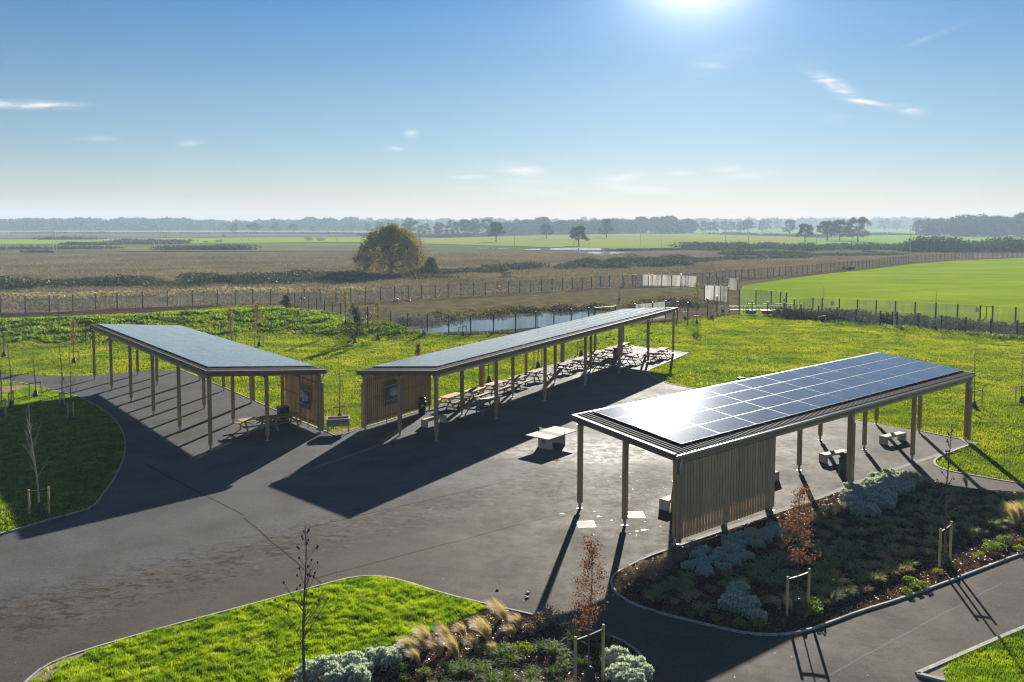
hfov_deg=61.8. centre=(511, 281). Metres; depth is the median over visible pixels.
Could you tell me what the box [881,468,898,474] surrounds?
silver shrub
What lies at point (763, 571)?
dark tuft
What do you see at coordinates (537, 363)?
young tree
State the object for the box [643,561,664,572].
heather
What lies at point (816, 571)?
dark tuft
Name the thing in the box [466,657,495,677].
sedge tuft
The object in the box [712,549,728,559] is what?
silver shrub
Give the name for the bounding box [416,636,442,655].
feather grass
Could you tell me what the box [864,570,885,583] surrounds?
dark tuft
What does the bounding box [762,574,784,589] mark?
dark tuft
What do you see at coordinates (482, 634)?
feather grass
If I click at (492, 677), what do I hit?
sedge tuft
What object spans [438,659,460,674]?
dark shrub
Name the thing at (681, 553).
heather
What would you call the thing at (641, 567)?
heather
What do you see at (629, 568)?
heather
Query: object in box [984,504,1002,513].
dark tuft
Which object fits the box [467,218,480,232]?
field tree
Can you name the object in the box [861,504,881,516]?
silver shrub
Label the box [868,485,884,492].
silver shrub
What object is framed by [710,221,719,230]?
field tree
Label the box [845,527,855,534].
dark tuft
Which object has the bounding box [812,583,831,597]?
dark tuft
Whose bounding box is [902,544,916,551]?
dark tuft
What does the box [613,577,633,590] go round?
heather
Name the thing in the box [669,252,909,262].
bramble
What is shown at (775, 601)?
feather grass
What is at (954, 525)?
dark tuft
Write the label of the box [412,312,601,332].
pond
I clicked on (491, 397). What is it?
concrete bench
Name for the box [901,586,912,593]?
lime cushion
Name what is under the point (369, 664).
silver shrub
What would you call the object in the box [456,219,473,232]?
field tree
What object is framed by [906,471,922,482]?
silver shrub
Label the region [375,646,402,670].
silver shrub
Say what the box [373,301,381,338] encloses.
young tree
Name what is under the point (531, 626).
dry stem shrub
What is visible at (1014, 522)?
dark tuft
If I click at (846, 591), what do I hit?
dark tuft
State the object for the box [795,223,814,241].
field tree
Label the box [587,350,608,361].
picnic table
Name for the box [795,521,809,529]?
dark tuft
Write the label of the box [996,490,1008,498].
dark tuft
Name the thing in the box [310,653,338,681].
silver shrub
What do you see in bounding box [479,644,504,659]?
sedge tuft
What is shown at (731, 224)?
field tree
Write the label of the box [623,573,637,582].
heather
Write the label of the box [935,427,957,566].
young tree
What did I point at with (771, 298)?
fence
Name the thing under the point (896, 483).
silver shrub
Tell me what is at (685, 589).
dark tuft
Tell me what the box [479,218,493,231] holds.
field tree
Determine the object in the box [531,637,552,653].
sedge tuft
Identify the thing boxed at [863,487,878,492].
silver shrub
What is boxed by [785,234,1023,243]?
green field
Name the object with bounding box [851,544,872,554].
dark tuft
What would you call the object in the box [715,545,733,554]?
silver shrub
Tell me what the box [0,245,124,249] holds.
hedgerow
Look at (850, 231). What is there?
field tree
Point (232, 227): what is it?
field tree
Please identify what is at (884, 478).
silver shrub
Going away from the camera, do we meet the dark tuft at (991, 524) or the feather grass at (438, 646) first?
the feather grass at (438, 646)
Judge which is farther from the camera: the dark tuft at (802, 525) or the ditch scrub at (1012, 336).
the ditch scrub at (1012, 336)
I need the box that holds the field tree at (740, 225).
[736,220,744,231]
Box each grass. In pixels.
[0,285,378,301]
[0,380,1023,681]
[395,634,412,656]
[405,635,425,650]
[405,646,419,666]
[411,623,431,648]
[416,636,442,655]
[434,621,450,643]
[439,630,458,659]
[452,619,466,639]
[462,632,478,652]
[467,614,491,644]
[468,615,484,636]
[480,640,497,652]
[484,596,501,620]
[489,599,508,625]
[497,610,522,629]
[497,623,515,636]
[644,594,653,602]
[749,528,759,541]
[760,593,781,609]
[780,595,793,612]
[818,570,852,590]
[898,471,910,480]
[910,470,919,484]
[923,477,934,487]
[959,475,967,486]
[999,500,1018,523]
[1011,500,1023,519]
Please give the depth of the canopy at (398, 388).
56.45 m
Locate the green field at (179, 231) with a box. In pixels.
[0,230,434,234]
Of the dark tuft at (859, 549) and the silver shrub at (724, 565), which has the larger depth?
the dark tuft at (859, 549)
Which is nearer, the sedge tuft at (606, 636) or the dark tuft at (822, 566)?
the sedge tuft at (606, 636)
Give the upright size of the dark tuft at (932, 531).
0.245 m
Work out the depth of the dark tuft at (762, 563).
31.08 m
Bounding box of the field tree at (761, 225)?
[757,219,766,230]
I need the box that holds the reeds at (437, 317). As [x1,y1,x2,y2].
[388,302,614,324]
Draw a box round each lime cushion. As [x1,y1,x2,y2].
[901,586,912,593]
[902,575,916,583]
[909,582,919,590]
[917,580,929,587]
[995,542,1007,549]
[1013,544,1023,552]
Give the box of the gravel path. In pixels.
[0,385,33,392]
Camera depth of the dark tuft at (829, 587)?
29.08 m
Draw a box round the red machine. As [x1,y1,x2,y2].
[729,304,782,313]
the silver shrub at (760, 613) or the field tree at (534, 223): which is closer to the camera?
the silver shrub at (760, 613)
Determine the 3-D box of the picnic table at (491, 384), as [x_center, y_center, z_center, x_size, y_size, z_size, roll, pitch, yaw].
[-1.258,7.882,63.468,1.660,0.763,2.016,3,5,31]
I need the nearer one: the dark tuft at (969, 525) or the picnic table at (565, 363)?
the dark tuft at (969, 525)
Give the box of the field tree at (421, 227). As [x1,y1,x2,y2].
[417,223,431,234]
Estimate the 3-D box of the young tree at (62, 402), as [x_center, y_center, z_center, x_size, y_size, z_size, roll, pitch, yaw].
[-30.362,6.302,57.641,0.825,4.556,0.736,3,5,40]
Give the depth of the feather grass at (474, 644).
24.85 m
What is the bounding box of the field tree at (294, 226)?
[287,223,298,231]
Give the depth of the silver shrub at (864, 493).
38.58 m
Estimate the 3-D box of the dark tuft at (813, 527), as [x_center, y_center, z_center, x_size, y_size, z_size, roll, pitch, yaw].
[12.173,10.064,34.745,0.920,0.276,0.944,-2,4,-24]
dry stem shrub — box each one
[523,620,537,635]
[531,609,551,623]
[532,612,548,630]
[537,604,553,621]
[546,608,565,629]
[559,620,577,634]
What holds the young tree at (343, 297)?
on the lawn at (952, 456)
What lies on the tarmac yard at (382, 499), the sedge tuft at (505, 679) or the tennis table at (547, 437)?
the tennis table at (547, 437)
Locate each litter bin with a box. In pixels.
[418,397,425,414]
[613,347,617,358]
[838,452,846,476]
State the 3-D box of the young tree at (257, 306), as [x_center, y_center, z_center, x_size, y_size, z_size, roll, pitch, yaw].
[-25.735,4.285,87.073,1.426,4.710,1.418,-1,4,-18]
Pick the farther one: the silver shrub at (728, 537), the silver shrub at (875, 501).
the silver shrub at (875, 501)
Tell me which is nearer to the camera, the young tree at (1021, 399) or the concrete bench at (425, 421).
the concrete bench at (425, 421)
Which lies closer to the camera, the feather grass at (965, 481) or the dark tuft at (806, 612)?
the dark tuft at (806, 612)
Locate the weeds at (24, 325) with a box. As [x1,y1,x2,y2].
[0,306,420,342]
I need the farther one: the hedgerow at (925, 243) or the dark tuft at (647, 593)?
the hedgerow at (925, 243)
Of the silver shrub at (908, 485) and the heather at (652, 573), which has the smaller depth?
the heather at (652, 573)
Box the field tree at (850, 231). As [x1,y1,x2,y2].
[842,217,871,241]
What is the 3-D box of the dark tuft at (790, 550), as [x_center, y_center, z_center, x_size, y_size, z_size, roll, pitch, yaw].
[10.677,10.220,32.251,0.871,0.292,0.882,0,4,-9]
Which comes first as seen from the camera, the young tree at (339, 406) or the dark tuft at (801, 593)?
the dark tuft at (801, 593)
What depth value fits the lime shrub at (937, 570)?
30.69 m
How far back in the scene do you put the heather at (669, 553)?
31.90 m
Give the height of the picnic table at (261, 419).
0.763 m
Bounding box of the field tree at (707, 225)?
[698,220,711,232]
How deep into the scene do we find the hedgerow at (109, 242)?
509.76 m
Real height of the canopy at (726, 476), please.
4.533 m
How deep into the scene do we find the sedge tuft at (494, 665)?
23.98 m
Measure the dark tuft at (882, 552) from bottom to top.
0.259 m
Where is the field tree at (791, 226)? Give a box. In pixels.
[781,219,797,232]
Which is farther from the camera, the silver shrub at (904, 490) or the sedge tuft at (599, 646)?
the silver shrub at (904, 490)
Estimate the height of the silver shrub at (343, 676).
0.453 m
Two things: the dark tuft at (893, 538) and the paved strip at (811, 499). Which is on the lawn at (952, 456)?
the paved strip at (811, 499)
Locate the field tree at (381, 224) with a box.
[375,221,383,230]
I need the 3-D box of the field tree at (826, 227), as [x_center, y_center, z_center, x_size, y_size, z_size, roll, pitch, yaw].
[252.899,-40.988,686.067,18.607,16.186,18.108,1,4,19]
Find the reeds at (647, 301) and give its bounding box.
[620,293,710,307]
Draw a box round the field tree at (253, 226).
[247,222,261,231]
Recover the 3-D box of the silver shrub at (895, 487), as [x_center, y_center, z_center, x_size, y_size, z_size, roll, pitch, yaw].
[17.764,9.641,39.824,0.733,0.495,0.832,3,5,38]
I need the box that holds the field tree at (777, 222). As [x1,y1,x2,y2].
[774,218,781,229]
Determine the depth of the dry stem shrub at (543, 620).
26.09 m
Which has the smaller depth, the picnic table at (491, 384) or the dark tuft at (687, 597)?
the dark tuft at (687, 597)
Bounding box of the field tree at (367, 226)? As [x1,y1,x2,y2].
[363,223,372,230]
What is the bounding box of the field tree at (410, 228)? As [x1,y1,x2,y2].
[401,217,419,232]
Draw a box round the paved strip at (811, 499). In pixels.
[645,442,977,555]
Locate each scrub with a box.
[769,306,1023,334]
[775,316,1023,338]
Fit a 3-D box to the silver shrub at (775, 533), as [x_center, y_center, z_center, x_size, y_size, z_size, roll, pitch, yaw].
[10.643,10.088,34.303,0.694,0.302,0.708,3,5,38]
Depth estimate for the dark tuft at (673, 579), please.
29.86 m
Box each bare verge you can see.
[30,652,85,680]
[330,427,356,434]
[925,660,953,678]
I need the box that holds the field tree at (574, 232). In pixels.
[569,225,588,245]
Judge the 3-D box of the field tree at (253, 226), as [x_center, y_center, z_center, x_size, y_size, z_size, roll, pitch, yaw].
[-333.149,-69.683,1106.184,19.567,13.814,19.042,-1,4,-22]
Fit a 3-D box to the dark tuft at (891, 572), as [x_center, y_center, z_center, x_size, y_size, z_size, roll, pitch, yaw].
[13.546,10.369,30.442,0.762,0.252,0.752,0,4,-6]
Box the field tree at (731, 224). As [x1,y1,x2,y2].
[728,220,735,231]
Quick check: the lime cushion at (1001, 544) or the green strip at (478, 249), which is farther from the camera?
the green strip at (478, 249)
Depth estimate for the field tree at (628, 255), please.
307.77 m
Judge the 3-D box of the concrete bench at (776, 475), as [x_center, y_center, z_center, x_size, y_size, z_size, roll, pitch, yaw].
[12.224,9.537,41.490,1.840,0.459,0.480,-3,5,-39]
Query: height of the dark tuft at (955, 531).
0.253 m
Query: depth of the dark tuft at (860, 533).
34.08 m
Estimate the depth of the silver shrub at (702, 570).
30.46 m
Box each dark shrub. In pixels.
[390,661,408,671]
[415,666,432,676]
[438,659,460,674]
[476,644,490,653]
[503,642,515,651]
[710,613,723,621]
[731,615,747,627]
[747,617,766,626]
[802,595,821,603]
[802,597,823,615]
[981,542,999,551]
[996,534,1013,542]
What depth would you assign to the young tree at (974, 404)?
58.37 m
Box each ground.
[0,227,1023,335]
[289,287,739,334]
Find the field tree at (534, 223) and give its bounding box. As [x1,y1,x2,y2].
[528,220,540,232]
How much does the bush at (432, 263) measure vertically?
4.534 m
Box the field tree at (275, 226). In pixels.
[270,222,280,231]
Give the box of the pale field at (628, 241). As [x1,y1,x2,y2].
[418,234,862,247]
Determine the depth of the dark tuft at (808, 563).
31.52 m
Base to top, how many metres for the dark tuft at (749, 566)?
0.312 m
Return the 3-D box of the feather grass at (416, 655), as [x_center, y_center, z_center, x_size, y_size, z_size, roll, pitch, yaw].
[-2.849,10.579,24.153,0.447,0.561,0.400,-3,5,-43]
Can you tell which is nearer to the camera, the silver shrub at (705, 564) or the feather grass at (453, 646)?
the feather grass at (453, 646)
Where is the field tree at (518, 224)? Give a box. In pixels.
[510,218,525,231]
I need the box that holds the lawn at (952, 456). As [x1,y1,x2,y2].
[0,305,1023,482]
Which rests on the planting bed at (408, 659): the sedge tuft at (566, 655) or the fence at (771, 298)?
the sedge tuft at (566, 655)
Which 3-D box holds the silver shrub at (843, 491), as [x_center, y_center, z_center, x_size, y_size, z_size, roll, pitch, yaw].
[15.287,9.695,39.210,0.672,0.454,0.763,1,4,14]
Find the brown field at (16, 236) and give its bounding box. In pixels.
[0,234,356,238]
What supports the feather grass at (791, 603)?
on the planting bed at (884, 595)
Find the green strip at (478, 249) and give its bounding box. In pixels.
[0,248,896,252]
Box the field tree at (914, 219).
[909,217,925,227]
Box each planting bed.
[289,609,638,681]
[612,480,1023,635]
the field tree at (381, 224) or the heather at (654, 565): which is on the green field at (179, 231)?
the field tree at (381, 224)
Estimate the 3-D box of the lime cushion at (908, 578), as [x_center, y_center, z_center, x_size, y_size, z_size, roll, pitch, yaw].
[13.919,10.407,29.950,0.440,0.264,0.397,0,4,-7]
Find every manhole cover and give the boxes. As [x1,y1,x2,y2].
[576,521,595,526]
[628,512,644,517]
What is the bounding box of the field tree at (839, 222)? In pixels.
[829,219,848,239]
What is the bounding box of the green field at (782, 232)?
[679,230,941,233]
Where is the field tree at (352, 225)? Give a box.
[349,222,356,230]
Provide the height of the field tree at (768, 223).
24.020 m
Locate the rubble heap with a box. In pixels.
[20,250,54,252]
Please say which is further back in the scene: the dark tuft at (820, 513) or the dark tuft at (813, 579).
the dark tuft at (820, 513)
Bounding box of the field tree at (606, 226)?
[598,218,613,237]
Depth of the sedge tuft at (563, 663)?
23.90 m
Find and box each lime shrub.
[398,672,410,681]
[513,640,536,655]
[933,568,943,573]
[947,561,955,567]
[971,551,984,558]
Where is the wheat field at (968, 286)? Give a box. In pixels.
[740,258,1023,334]
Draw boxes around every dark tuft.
[641,587,657,598]
[646,589,670,601]
[651,585,668,594]
[657,578,677,590]
[666,574,677,582]
[668,598,681,604]
[672,582,695,594]
[676,568,699,580]
[678,589,697,602]
[679,577,697,587]
[688,589,704,598]
[688,600,714,615]
[704,583,719,592]
[714,566,738,576]
[717,580,731,588]
[734,576,755,586]
[739,561,764,571]
[752,558,775,568]
[756,567,773,575]
[759,554,777,564]
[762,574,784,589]
[768,570,793,583]
[774,542,789,548]
[776,566,792,575]
[776,590,799,599]
[782,583,796,590]
[783,532,794,539]
[785,546,801,556]
[785,573,802,581]
[786,554,802,565]
[788,527,806,536]
[789,570,803,576]
[791,588,814,597]
[794,536,812,543]
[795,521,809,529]
[799,608,813,616]
[801,557,815,564]
[801,579,817,590]
[803,524,819,531]
[804,542,825,554]
[805,572,822,582]
[806,566,831,577]
[809,517,824,525]
[810,560,831,573]
[812,537,826,544]
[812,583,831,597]
[813,510,825,516]
[814,530,833,541]
[814,572,833,584]
[817,596,830,605]
[819,581,838,592]
[821,506,838,516]
[821,529,835,536]
[824,588,845,602]
[828,567,841,574]
[831,536,850,548]
[834,525,850,534]
[834,584,858,596]
[837,550,857,558]
[840,530,852,538]
[840,559,862,573]
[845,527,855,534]
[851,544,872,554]
[853,526,870,538]
[854,515,869,524]
[855,569,876,576]
[856,584,873,592]
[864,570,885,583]
[872,526,887,533]
[874,567,887,575]
[875,548,888,556]
[876,517,898,524]
[877,523,894,531]
[877,551,894,562]
[879,562,900,571]
[882,567,900,576]
[883,531,902,543]
[883,558,903,568]
[886,543,905,548]
[889,546,912,559]
[891,517,910,526]
[893,561,911,573]
[899,506,914,515]
[900,503,914,508]
[900,526,921,534]
[901,558,919,568]
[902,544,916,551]
[903,547,918,556]
[905,535,919,543]
[906,493,921,502]
[916,538,937,545]
[918,540,932,547]
[919,547,935,555]
[922,517,941,525]
[923,511,938,519]
[925,526,937,534]
[925,537,943,545]
[941,496,962,506]
[947,521,961,529]
[949,527,960,535]
[951,486,965,493]
[954,504,970,512]
[961,515,980,524]
[961,525,979,536]
[962,523,974,527]
[968,514,981,523]
[968,532,979,538]
[972,504,983,510]
[977,529,988,534]
[982,517,1000,527]
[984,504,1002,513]
[985,516,1008,525]
[995,524,1008,529]
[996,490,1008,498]
[998,514,1012,522]
[1006,519,1022,526]
[1012,496,1022,502]
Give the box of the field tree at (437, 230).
[433,222,446,233]
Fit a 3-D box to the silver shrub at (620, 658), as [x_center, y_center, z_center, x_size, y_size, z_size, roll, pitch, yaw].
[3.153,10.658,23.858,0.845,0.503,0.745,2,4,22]
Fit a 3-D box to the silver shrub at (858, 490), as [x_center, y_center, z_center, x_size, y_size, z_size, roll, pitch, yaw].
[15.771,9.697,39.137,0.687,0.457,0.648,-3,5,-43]
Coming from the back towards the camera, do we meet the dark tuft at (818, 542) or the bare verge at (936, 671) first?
the dark tuft at (818, 542)
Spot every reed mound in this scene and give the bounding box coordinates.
[668,241,788,248]
[767,242,902,249]
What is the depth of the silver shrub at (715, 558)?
31.52 m
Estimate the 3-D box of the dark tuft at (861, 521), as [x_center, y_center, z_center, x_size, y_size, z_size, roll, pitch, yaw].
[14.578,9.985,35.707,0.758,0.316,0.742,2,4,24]
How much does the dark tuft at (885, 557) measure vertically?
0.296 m
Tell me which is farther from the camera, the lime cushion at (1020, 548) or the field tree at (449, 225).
the field tree at (449, 225)
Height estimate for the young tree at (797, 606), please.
4.382 m
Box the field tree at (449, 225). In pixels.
[444,220,458,233]
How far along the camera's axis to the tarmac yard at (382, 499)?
35.29 m
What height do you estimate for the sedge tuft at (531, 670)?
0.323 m
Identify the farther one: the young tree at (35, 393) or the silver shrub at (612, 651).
the young tree at (35, 393)
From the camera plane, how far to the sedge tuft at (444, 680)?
23.05 m
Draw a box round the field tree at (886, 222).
[877,218,892,230]
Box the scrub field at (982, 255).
[0,251,1023,312]
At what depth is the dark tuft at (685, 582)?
29.27 m
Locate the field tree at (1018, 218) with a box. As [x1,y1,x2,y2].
[1006,212,1023,236]
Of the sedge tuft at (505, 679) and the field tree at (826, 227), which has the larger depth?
the field tree at (826, 227)
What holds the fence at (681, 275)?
on the scrub field at (982, 255)
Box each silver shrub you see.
[293,659,320,681]
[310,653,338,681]
[323,667,347,681]
[332,664,356,681]
[336,650,363,665]
[344,662,371,681]
[357,657,374,676]
[363,646,383,666]
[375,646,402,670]
[389,646,403,657]
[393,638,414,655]
[604,661,632,681]
[605,645,629,667]
[611,653,634,667]
[614,667,646,681]
[622,655,654,681]
[680,560,695,569]
[689,549,706,558]
[691,557,707,565]
[694,544,712,553]
[695,566,714,577]
[696,561,712,569]
[705,554,721,564]
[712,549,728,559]
[714,562,731,569]
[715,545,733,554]
[717,593,742,612]
[721,534,736,540]
[721,540,737,545]
[723,555,741,566]
[725,587,745,599]
[726,542,743,552]
[727,581,749,594]
[729,531,744,538]
[730,551,746,561]
[733,538,747,547]
[733,602,752,616]
[739,530,754,538]
[739,595,760,609]
[742,549,754,559]
[744,527,758,531]
[744,536,753,543]
[746,608,767,623]
[749,537,765,547]
[757,527,772,537]
[759,532,773,543]
[763,525,779,529]
[766,521,780,527]
[770,529,786,538]
[838,487,851,495]
[838,494,857,507]
[842,482,854,489]
[845,491,860,495]
[848,484,863,489]
[848,500,865,511]
[850,506,865,516]
[852,489,863,492]
[860,492,869,498]
[861,477,876,484]
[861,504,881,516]
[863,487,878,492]
[865,497,883,508]
[867,471,881,477]
[867,492,885,499]
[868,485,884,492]
[874,475,889,481]
[879,484,892,488]
[880,490,897,502]
[880,497,896,508]
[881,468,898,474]
[882,472,897,480]
[887,480,901,485]
[888,477,903,483]
[889,483,901,495]
[896,474,904,480]
[896,486,909,494]
[901,481,914,492]
[903,480,916,489]
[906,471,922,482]
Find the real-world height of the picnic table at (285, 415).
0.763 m
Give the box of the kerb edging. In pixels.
[0,345,1023,681]
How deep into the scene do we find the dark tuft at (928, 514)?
36.32 m
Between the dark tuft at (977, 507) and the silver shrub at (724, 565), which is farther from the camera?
the dark tuft at (977, 507)
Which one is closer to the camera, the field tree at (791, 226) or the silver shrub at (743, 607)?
the silver shrub at (743, 607)
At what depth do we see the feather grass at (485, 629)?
25.37 m
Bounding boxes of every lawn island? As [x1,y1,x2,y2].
[0,381,124,534]
[40,577,491,681]
[943,630,1023,681]
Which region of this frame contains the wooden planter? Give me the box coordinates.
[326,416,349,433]
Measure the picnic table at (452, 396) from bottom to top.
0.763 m
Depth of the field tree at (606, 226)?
798.18 m
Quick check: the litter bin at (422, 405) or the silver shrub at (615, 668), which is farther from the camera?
the litter bin at (422, 405)
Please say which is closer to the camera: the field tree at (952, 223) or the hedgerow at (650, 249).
the hedgerow at (650, 249)
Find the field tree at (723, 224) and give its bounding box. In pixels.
[720,220,727,229]
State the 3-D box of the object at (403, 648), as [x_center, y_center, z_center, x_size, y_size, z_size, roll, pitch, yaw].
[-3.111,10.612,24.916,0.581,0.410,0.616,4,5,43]
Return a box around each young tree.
[0,314,6,355]
[0,349,5,416]
[6,344,18,407]
[22,400,49,514]
[28,343,41,396]
[57,342,65,407]
[59,359,87,419]
[67,320,79,362]
[226,308,235,341]
[252,301,264,346]
[274,527,328,681]
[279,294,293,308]
[294,301,301,314]
[332,358,346,418]
[341,287,351,324]
[344,304,369,342]
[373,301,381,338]
[413,341,422,355]
[459,316,466,335]
[484,336,493,381]
[533,321,541,366]
[563,534,608,681]
[577,311,583,354]
[690,282,701,323]
[710,299,713,318]
[779,483,825,615]
[818,291,825,321]
[930,295,940,329]
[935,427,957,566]
[972,342,982,407]
[1015,354,1023,402]
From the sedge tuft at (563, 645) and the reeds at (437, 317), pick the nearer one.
the sedge tuft at (563, 645)
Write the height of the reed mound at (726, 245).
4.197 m
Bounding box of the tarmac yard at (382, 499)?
[0,345,1023,681]
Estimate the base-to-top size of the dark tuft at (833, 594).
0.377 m
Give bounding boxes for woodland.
[0,216,400,230]
[355,216,743,228]
[494,216,622,232]
[616,215,698,232]
[694,216,950,228]
[912,213,1023,235]
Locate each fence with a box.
[0,274,648,312]
[287,290,739,334]
[623,274,737,290]
[681,251,1017,284]
[704,285,728,301]
[738,299,1018,334]
[739,288,786,308]
[794,297,1016,322]
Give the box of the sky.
[0,0,1023,223]
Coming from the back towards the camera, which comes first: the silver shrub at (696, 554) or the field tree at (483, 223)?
the field tree at (483, 223)
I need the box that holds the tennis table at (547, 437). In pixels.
[525,426,576,448]
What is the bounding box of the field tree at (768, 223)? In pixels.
[765,218,771,229]
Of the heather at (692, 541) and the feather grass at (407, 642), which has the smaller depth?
the feather grass at (407, 642)
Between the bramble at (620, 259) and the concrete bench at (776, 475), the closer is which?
the concrete bench at (776, 475)
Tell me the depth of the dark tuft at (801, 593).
28.66 m
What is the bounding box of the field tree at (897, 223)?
[891,219,905,230]
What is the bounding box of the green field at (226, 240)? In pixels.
[0,237,367,243]
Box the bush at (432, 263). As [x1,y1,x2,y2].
[422,256,439,270]
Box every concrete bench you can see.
[421,415,446,427]
[478,396,499,404]
[659,494,672,510]
[775,470,778,480]
[819,449,846,463]
[879,431,906,444]
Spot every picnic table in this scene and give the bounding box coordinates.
[235,416,273,433]
[269,412,303,430]
[433,392,468,408]
[459,387,490,400]
[462,399,498,416]
[483,380,510,391]
[505,375,530,388]
[522,368,551,381]
[551,361,577,373]
[570,357,592,368]
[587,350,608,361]
[590,361,615,372]
[600,346,613,354]
[600,359,622,370]
[614,342,633,351]
[621,353,643,364]
[642,350,663,360]
[655,347,672,356]
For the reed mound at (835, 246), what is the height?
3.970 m
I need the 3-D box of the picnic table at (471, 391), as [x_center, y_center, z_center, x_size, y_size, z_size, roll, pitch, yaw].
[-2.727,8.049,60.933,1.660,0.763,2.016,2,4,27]
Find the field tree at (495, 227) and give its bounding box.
[487,221,504,241]
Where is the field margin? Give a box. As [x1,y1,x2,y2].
[679,260,955,290]
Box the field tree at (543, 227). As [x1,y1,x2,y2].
[538,224,553,238]
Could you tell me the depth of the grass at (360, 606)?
26.53 m
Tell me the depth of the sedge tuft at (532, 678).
23.08 m
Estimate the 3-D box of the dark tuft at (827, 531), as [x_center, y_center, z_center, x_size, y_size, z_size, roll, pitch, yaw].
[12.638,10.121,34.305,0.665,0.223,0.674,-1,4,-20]
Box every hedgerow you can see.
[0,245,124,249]
[7,231,443,234]
[30,235,110,239]
[59,240,189,244]
[103,238,197,241]
[149,243,261,249]
[355,231,619,237]
[602,248,733,250]
[703,232,836,236]
[860,232,949,234]
[895,235,966,251]
[932,235,1023,251]
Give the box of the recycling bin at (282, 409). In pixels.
[276,405,289,424]
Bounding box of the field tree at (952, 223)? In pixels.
[945,217,968,235]
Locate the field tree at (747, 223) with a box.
[742,219,755,232]
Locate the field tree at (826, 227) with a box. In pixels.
[815,220,839,239]
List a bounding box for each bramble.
[0,269,370,288]
[264,271,459,278]
[407,259,694,274]
[572,254,695,263]
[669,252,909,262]
[717,249,811,255]
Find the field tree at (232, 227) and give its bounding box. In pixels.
[230,224,237,231]
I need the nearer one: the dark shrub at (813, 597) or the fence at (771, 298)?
the dark shrub at (813, 597)
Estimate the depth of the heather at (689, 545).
32.60 m
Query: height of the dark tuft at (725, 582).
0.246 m
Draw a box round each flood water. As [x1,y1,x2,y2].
[527,248,617,249]
[568,252,624,254]
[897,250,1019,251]
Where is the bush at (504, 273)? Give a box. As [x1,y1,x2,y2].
[500,270,512,276]
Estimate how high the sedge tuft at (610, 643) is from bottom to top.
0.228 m
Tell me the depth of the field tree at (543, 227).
719.55 m
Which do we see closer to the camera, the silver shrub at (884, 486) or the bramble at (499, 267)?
the silver shrub at (884, 486)
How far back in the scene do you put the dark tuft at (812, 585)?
29.28 m
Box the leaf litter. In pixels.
[2,409,1021,678]
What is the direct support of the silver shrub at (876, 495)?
on the planting bed at (884, 595)
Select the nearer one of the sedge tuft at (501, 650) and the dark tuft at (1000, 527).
the sedge tuft at (501, 650)
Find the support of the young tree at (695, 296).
on the lawn at (952, 456)
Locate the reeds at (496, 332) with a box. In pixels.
[435,328,528,334]
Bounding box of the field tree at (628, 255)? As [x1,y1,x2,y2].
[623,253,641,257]
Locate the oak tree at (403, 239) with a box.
[350,223,430,274]
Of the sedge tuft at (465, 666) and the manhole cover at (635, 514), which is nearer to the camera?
the sedge tuft at (465, 666)
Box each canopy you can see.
[90,324,327,450]
[356,307,677,441]
[571,352,975,544]
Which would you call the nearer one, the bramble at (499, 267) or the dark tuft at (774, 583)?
the dark tuft at (774, 583)
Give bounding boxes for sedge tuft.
[433,676,450,681]
[451,657,480,677]
[458,653,477,665]
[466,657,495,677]
[475,666,504,681]
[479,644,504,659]
[486,658,504,669]
[490,641,512,658]
[495,665,518,678]
[497,671,521,681]
[499,652,522,666]
[520,672,542,681]
[524,665,543,677]
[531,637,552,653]
[541,638,566,657]
[544,661,566,676]
[554,638,572,652]
[555,646,573,661]
[556,657,573,671]
[560,629,586,648]
[571,653,590,666]
[573,631,590,644]
[594,641,607,652]
[595,630,613,643]
[601,639,616,647]
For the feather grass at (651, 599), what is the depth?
28.28 m
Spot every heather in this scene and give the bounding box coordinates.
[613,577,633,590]
[620,564,633,572]
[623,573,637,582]
[629,568,643,576]
[636,561,649,571]
[642,566,660,579]
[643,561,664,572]
[653,557,671,566]
[656,558,676,571]
[663,551,676,557]
[666,544,680,552]
[672,549,687,556]
[685,543,699,552]
[686,539,699,546]
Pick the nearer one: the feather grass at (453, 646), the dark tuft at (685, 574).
the feather grass at (453, 646)
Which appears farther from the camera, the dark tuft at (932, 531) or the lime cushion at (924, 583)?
the dark tuft at (932, 531)

